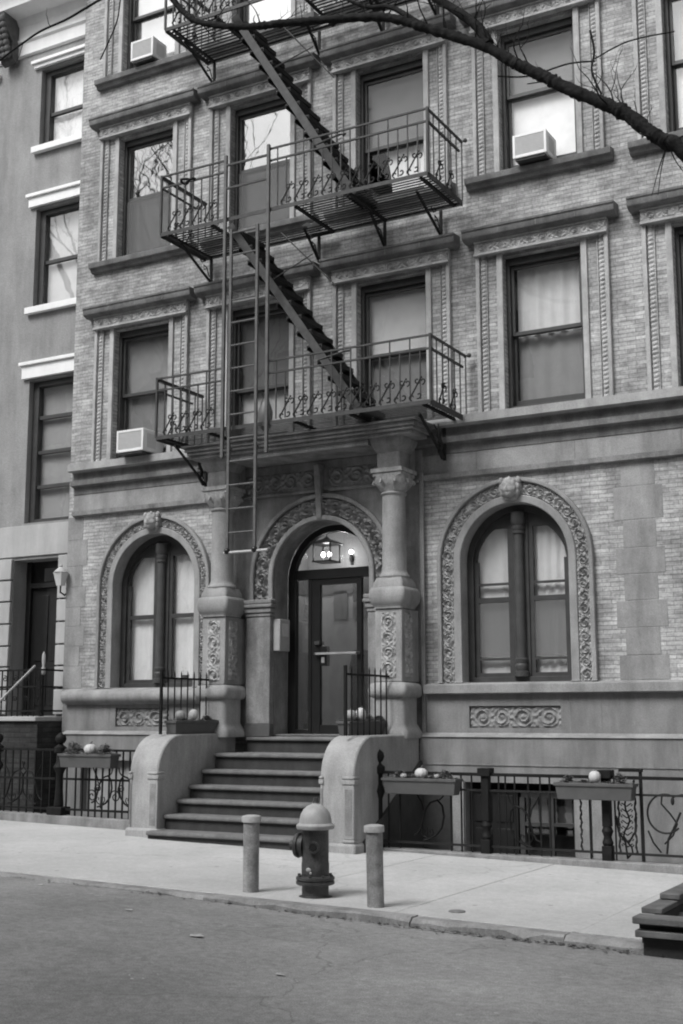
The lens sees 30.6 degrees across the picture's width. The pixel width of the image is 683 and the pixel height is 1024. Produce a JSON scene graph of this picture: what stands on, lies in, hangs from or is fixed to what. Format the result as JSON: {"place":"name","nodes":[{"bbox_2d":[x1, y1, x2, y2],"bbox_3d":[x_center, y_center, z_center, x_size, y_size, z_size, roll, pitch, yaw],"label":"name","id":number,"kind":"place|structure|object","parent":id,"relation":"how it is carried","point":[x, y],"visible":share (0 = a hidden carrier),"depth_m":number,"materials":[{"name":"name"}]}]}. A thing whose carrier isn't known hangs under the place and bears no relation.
{"place":"outdoors","nodes":[
{"label":"outdoors","id":0,"kind":"place"},
{"bbox_2d":[0,876,682,1023],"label":"road","id":1,"kind":"structure","parent":0,"point":[228,964],"depth_m":7.96,"materials":[{"name":"grey asphalt"}]},
{"bbox_2d":[17,884,505,1012],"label":"road litter","id":2,"kind":"object","parent":1,"relation":"on","point":[202,935],"visible":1,"depth_m":9.03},
{"bbox_2d":[0,871,643,953],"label":"kerb","id":3,"kind":"structure","parent":1,"relation":"on","point":[507,932],"depth_m":10.07,"materials":[{"name":"concrete"}]},
{"bbox_2d":[10,876,674,957],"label":"gutter litter","id":4,"kind":"object","parent":1,"relation":"on","point":[503,937],"visible":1,"depth_m":9.64,"materials":[{"name":"grey plant"}]},
{"bbox_2d":[0,820,682,939],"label":"sidewalk","id":5,"kind":"structure","parent":0,"point":[590,900],"depth_m":12.24,"materials":[{"name":"concrete"}]},
{"bbox_2d":[242,815,260,892],"bbox_3d":[-0.813,3.096,11.238,0.174,0.730,0.174,-5,-11,29],"label":"bollard","id":6,"kind":"object","parent":5,"relation":"on","point":[250,853],"visible":0.94,"depth_m":11.19,"materials":[{"name":"paint"}]},
{"bbox_2d":[125,733,452,853],"bbox_3d":[-0.583,3.639,15.750,3.712,1.650,2.389,-5,-11,29],"label":"stoop","id":7,"kind":"object","parent":5,"relation":"on","point":[210,788],"visible":0.85,"depth_m":15.52,"materials":[{"name":"stone"}]},
{"bbox_2d":[159,670,209,733],"bbox_3d":[-2.068,2.520,16.548,0.032,0.820,1.076,-5,-11,29],"label":"iron guard","id":8,"kind":"object","parent":7,"relation":"on","point":[161,698],"visible":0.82,"depth_m":16.38,"materials":[{"name":"black metal"}]},
{"bbox_2d":[164,715,218,733],"bbox_3d":[-1.964,2.804,16.521,0.226,0.247,1.025,-5,-11,29],"label":"planter box","id":9,"kind":"object","parent":7,"relation":"on","point":[207,724],"visible":1,"depth_m":16.35,"materials":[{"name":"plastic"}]},
{"bbox_2d":[175,708,185,719],"bbox_3d":[-2.103,2.637,16.302,0.137,0.160,0.138,-5,-11,29],"label":"gourd","id":10,"kind":"object","parent":9,"relation":"in","point":[180,714],"visible":0.95,"depth_m":16.25,"materials":[{"name":"grey plant"}]},
{"bbox_2d":[189,707,197,719],"bbox_3d":[-1.961,2.673,16.553,0.121,0.168,0.122,-5,-11,29],"label":"gourd","id":11,"kind":"object","parent":9,"relation":"in","point":[193,713],"visible":0.9,"depth_m":16.51,"materials":[{"name":"white plant"}]},
{"bbox_2d":[336,715,385,734],"bbox_3d":[0.276,2.600,15.303,0.235,0.250,1.083,-5,-11,29],"label":"planter box","id":12,"kind":"object","parent":7,"relation":"on","point":[340,723],"visible":0.77,"depth_m":15.16,"materials":[{"name":"plastic"}]},
{"bbox_2d":[347,708,356,720],"bbox_3d":[0.108,2.428,15.027,0.147,0.165,0.148,-5,-11,29],"label":"gourd","id":13,"kind":"object","parent":12,"relation":"on","point":[354,715],"visible":0.71,"depth_m":14.97,"materials":[{"name":"grey plant"}]},
{"bbox_2d":[356,706,365,719],"bbox_3d":[0.235,2.455,15.252,0.127,0.181,0.128,-5,-11,29],"label":"gourd","id":14,"kind":"object","parent":12,"relation":"on","point":[361,712],"visible":0.73,"depth_m":15.20,"materials":[{"name":"white plant"}]},
{"bbox_2d":[344,665,389,735],"bbox_3d":[0.316,2.289,15.154,0.032,0.820,1.136,-5,-11,29],"label":"iron guard","id":15,"kind":"object","parent":7,"relation":"on","point":[374,675],"visible":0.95,"depth_m":15.05,"materials":[{"name":"black metal"}]},
{"bbox_2d":[289,797,334,898],"bbox_3d":[-0.260,2.985,11.071,0.407,0.898,0.340,-5,-11,29],"label":"fire hydrant","id":16,"kind":"object","parent":5,"relation":"on","point":[309,845],"visible":0.98,"depth_m":10.96,"materials":[{"name":"metal"}]},
{"bbox_2d":[0,0,682,193],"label":"street tree","id":17,"kind":"object","parent":5,"relation":"on","point":[637,122],"visible":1,"depth_m":11.44,"materials":[{"name":"black plant"}]},
{"bbox_2d":[364,824,383,907],"bbox_3d":[0.282,3.005,10.529,0.174,0.730,0.174,-6,-11,29],"label":"bollard","id":18,"kind":"object","parent":5,"relation":"on","point":[374,865],"visible":0.96,"depth_m":10.48,"materials":[{"name":"paint"}]},
{"bbox_2d":[448,909,464,912],"bbox_3d":[0.951,3.298,10.300,0.138,0.027,0.138,-5,-11,29],"label":"valve cover","id":19,"kind":"object","parent":5,"relation":"on","point":[457,911],"visible":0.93,"depth_m":10.26,"materials":[{"name":"grey metal"}]},
{"bbox_2d":[632,883,682,959],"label":"tree pit guard","id":20,"kind":"object","parent":5,"relation":"on","point":[659,931],"visible":0.89,"depth_m":8.95,"materials":[{"name":"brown wood"}]},
{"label":"areaway floor","id":21,"kind":"structure","parent":0,"visible":0},
{"bbox_2d":[60,0,682,863],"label":"apartment house","id":22,"kind":"structure","parent":21,"relation":"on","point":[504,594],"depth_m":16.83,"materials":[{"name":"brick"}]},
{"bbox_2d":[116,428,162,456],"bbox_3d":[-3.023,-1.014,18.808,0.560,0.365,0.520,-5,-11,29],"label":"air conditioner","id":23,"kind":"object","parent":22,"relation":"attached to","point":[136,442],"visible":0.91,"depth_m":18.61,"materials":[{"name":"white plastic"}]},
{"bbox_2d":[116,323,168,458],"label":"window","id":24,"kind":"structure","parent":22,"relation":"in","point":[147,348],"depth_m":19.41,"materials":[{"name":"glass"}]},
{"bbox_2d":[122,129,172,255],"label":"window","id":25,"kind":"structure","parent":22,"relation":"in","point":[141,215],"depth_m":19.88,"materials":[{"name":"glass"}]},
{"bbox_2d":[131,36,166,66],"bbox_3d":[-3.065,-7.284,19.919,0.500,0.360,0.380,-5,-11,29],"label":"air conditioner","id":26,"kind":"object","parent":22,"relation":"attached to","point":[150,49],"visible":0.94,"depth_m":19.77,"materials":[{"name":"white plastic"}]},
{"bbox_2d":[127,0,175,69],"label":"window","id":27,"kind":"structure","parent":22,"relation":"in","point":[149,21],"depth_m":20.40,"materials":[{"name":"glass"}]},
{"bbox_2d":[119,535,193,687],"bbox_3d":[-2.644,1.474,18.585,1.498,2.256,0.324,-5,-11,29],"label":"arched window","id":28,"kind":"structure","parent":22,"relation":"in","point":[157,613],"depth_m":18.62,"materials":[{"name":"glass"}]},
{"bbox_2d":[232,303,288,438],"bbox_3d":[-1.073,-1.995,18.291,1.050,2.050,0.317,-5,-11,29],"label":"window","id":29,"kind":"structure","parent":22,"relation":"in","point":[242,401],"depth_m":18.36,"materials":[{"name":"glass"}]},
{"bbox_2d":[234,99,289,229],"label":"window","id":30,"kind":"structure","parent":22,"relation":"in","point":[251,197],"depth_m":18.84,"materials":[{"name":"glass"}]},
{"bbox_2d":[237,0,290,22],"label":"window","id":31,"kind":"structure","parent":22,"relation":"in","point":[269,10],"depth_m":19.29,"materials":[{"name":"glass"}]},
{"bbox_2d":[273,619,289,651],"bbox_3d":[-0.827,1.708,17.297,0.122,0.440,0.260,-5,-11,29],"label":"intercom box","id":32,"kind":"object","parent":22,"relation":"attached to","point":[281,635],"visible":1,"depth_m":17.21,"materials":[{"name":"grey metal"}]},
{"bbox_2d":[154,0,470,553],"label":"fire escape","id":33,"kind":"object","parent":22,"relation":"attached to","point":[268,272],"visible":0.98,"depth_m":16.85,"materials":[{"name":"grey metal"}]},
{"bbox_2d":[180,177,195,184],"bbox_3d":[-2.165,-4.684,17.666,0.256,0.079,0.136,-5,-11,29],"label":"hose coil","id":34,"kind":"object","parent":33,"relation":"hanging from","point":[187,179],"visible":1,"depth_m":17.64,"materials":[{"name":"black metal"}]},
{"bbox_2d":[302,221,327,231],"bbox_3d":[-0.347,-4.029,17.596,0.398,0.030,0.260,-5,-11,29],"label":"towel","id":35,"kind":"object","parent":33,"relation":"on","point":[313,224],"visible":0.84,"depth_m":17.57,"materials":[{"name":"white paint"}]},
{"bbox_2d":[312,535,343,563],"bbox_3d":[-0.219,0.242,18.305,0.410,1.005,0.410,-5,-11,29],"label":"hanging lantern","id":36,"kind":"object","parent":22,"relation":"hanging from","point":[326,541],"visible":0.96,"depth_m":18.20,"materials":[{"name":"black metal"}]},
{"bbox_2d":[287,524,368,733],"bbox_3d":[-0.088,1.605,17.215,1.508,2.894,0.151,-5,-11,29],"label":"entrance door","id":37,"kind":"structure","parent":22,"relation":"in","point":[317,653],"depth_m":17.35,"materials":[{"name":"black wood"}]},
{"bbox_2d":[349,550,353,564],"bbox_3d":[0.159,0.717,19.909,0.068,0.234,0.075,-5,-11,29],"label":"wall lamp","id":38,"kind":"object","parent":22,"relation":"attached to","point":[351,559],"visible":1,"depth_m":19.89,"materials":[{"name":"white"}]},
{"bbox_2d":[360,58,423,198],"bbox_3d":[0.782,-5.343,17.722,1.050,1.990,0.210,-5,-11,29],"label":"window","id":39,"kind":"structure","parent":22,"relation":"in","point":[398,89],"depth_m":17.81,"materials":[{"name":"glass"}]},
{"bbox_2d":[361,275,426,420],"bbox_3d":[0.778,-2.178,17.190,1.050,2.050,0.175,-5,-11,29],"label":"window","id":40,"kind":"structure","parent":22,"relation":"in","point":[397,307],"depth_m":17.31,"materials":[{"name":"glass"}]},
{"bbox_2d":[473,791,520,853],"bbox_3d":[1.884,3.851,15.308,0.620,0.880,0.065,-5,-11,29],"label":"service door","id":41,"kind":"structure","parent":22,"relation":"in","point":[477,829],"depth_m":15.27,"materials":[{"name":"black metal"}]},
{"bbox_2d":[467,505,571,682],"bbox_3d":[2.269,1.022,15.832,1.438,2.246,0.247,-5,-11,29],"label":"arched window","id":42,"kind":"structure","parent":22,"relation":"in","point":[518,570],"depth_m":15.87,"materials":[{"name":"paint"}]},
{"bbox_2d":[476,782,575,856],"bbox_3d":[2.264,3.754,15.245,1.400,1.250,0.270,-5,-11,29],"label":"basement window","id":43,"kind":"structure","parent":22,"relation":"in","point":[562,810],"depth_m":15.11,"materials":[{"name":"glass"}]},
{"bbox_2d":[512,128,556,165],"bbox_3d":[2.525,-4.710,16.313,0.520,0.350,0.420,-5,-11,29],"label":"air conditioner","id":44,"kind":"object","parent":22,"relation":"attached to","point":[534,146],"visible":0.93,"depth_m":16.15,"materials":[{"name":"white plastic"}]},
{"bbox_2d":[501,16,576,169],"bbox_3d":[2.667,-5.519,16.663,1.050,1.990,0.175,-5,-11,29],"label":"window","id":45,"kind":"structure","parent":22,"relation":"in","point":[526,108],"depth_m":16.75,"materials":[{"name":"glass"}]},
{"bbox_2d":[506,246,584,407],"bbox_3d":[2.678,-2.349,16.157,1.050,2.050,0.201,-5,-11,29],"label":"window","id":46,"kind":"structure","parent":22,"relation":"in","point":[549,285],"depth_m":16.24,"materials":[{"name":"glass"}]},
{"bbox_2d":[664,0,682,131],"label":"window","id":47,"kind":"structure","parent":22,"relation":"in","point":[673,9],"depth_m":15.82,"materials":[{"name":"glass"}]},
{"bbox_2d":[675,226,682,385],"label":"window","id":48,"kind":"structure","parent":22,"relation":"in","point":[678,230],"depth_m":15.31,"materials":[{"name":"paint"}]},
{"bbox_2d":[377,749,682,874],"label":"iron fence","id":49,"kind":"object","parent":21,"relation":"on","point":[606,861],"visible":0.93,"depth_m":13.73,"materials":[{"name":"metal"}]},
{"bbox_2d":[381,769,462,795],"bbox_3d":[0.921,3.099,14.383,0.944,0.290,0.287,-5,-11,29],"label":"planter box","id":50,"kind":"object","parent":49,"relation":"attached to","point":[446,783],"visible":0.99,"depth_m":14.28,"materials":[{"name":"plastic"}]},
{"bbox_2d":[415,765,427,777],"bbox_3d":[0.917,2.993,14.407,0.149,0.153,0.150,-5,-11,29],"label":"pumpkin","id":51,"kind":"object","parent":50,"relation":"on","point":[421,772],"visible":1,"depth_m":14.35,"materials":[{"name":"white plant"}]},
{"bbox_2d":[553,772,637,800],"bbox_3d":[2.728,2.931,13.395,0.887,0.299,0.247,-5,-11,29],"label":"planter box","id":52,"kind":"object","parent":49,"relation":"attached to","point":[620,789],"visible":1,"depth_m":13.30,"materials":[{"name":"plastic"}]},
{"bbox_2d":[589,768,600,781],"bbox_3d":[2.716,2.829,13.415,0.129,0.156,0.130,-5,-11,29],"label":"gourd","id":53,"kind":"object","parent":52,"relation":"in","point":[594,775],"visible":1,"depth_m":13.37,"materials":[{"name":"white plant"}]},
{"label":"yard floor","id":54,"kind":"structure","parent":0,"visible":0},
{"bbox_2d":[0,716,61,812],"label":"neighbour stoop","id":55,"kind":"object","parent":54,"relation":"on","point":[29,731],"visible":0.57,"depth_m":18.59,"materials":[{"name":"brick"}]},
{"bbox_2d":[0,652,45,715],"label":"handrail","id":56,"kind":"object","parent":55,"relation":"on","point":[43,673],"visible":0.97,"depth_m":18.81,"materials":[{"name":"metal"}]},
{"bbox_2d":[0,669,62,716],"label":"porch railing","id":57,"kind":"object","parent":55,"relation":"on","point":[18,687],"visible":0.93,"depth_m":18.87,"materials":[{"name":"black metal"}]},
{"bbox_2d":[0,0,85,716],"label":"neighbour house","id":58,"kind":"structure","parent":54,"relation":"on","point":[41,93],"depth_m":20.66,"materials":[{"name":"paint"}]},
{"bbox_2d":[22,561,58,715],"bbox_3d":[-4.680,2.002,19.937,0.980,2.480,0.072,-5,-11,29],"label":"front door","id":59,"kind":"structure","parent":58,"relation":"in","point":[41,589],"depth_m":20.05,"materials":[{"name":"black wood"}]},
{"bbox_2d":[29,376,73,522],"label":"window","id":60,"kind":"structure","parent":58,"relation":"in","point":[53,399],"depth_m":20.30,"materials":[{"name":"glass"}]},
{"bbox_2d":[37,202,79,304],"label":"window","id":61,"kind":"structure","parent":58,"relation":"in","point":[59,226],"depth_m":20.84,"materials":[{"name":"glass"}]},
{"bbox_2d":[53,564,68,595],"bbox_3d":[-4.294,1.046,19.259,0.213,0.492,0.305,-5,-11,29],"label":"wall lantern","id":62,"kind":"object","parent":58,"relation":"attached to","point":[60,573],"depth_m":19.17,"materials":[{"name":"white glass"}]},
{"bbox_2d":[44,61,83,142],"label":"window","id":63,"kind":"structure","parent":58,"relation":"in","point":[64,86],"depth_m":21.28,"materials":[{"name":"glass"}]},
{"bbox_2d":[0,732,134,829],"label":"iron fence","id":64,"kind":"object","parent":54,"relation":"on","point":[58,813],"visible":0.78,"depth_m":17.06,"materials":[{"name":"metal"}]},
{"bbox_2d":[57,741,120,767],"bbox_3d":[-3.391,3.257,16.803,0.943,0.351,0.398,-5,-11,29],"label":"planter box","id":65,"kind":"object","parent":64,"relation":"attached to","point":[74,757],"visible":1,"depth_m":16.70,"materials":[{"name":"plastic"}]},
{"bbox_2d":[84,741,96,753],"bbox_3d":[-3.374,3.167,16.797,0.172,0.179,0.174,-5,-11,29],"label":"pumpkin","id":66,"kind":"object","parent":65,"relation":"in","point":[89,748],"visible":0.98,"depth_m":16.73,"materials":[{"name":"white plant"}]}
]}

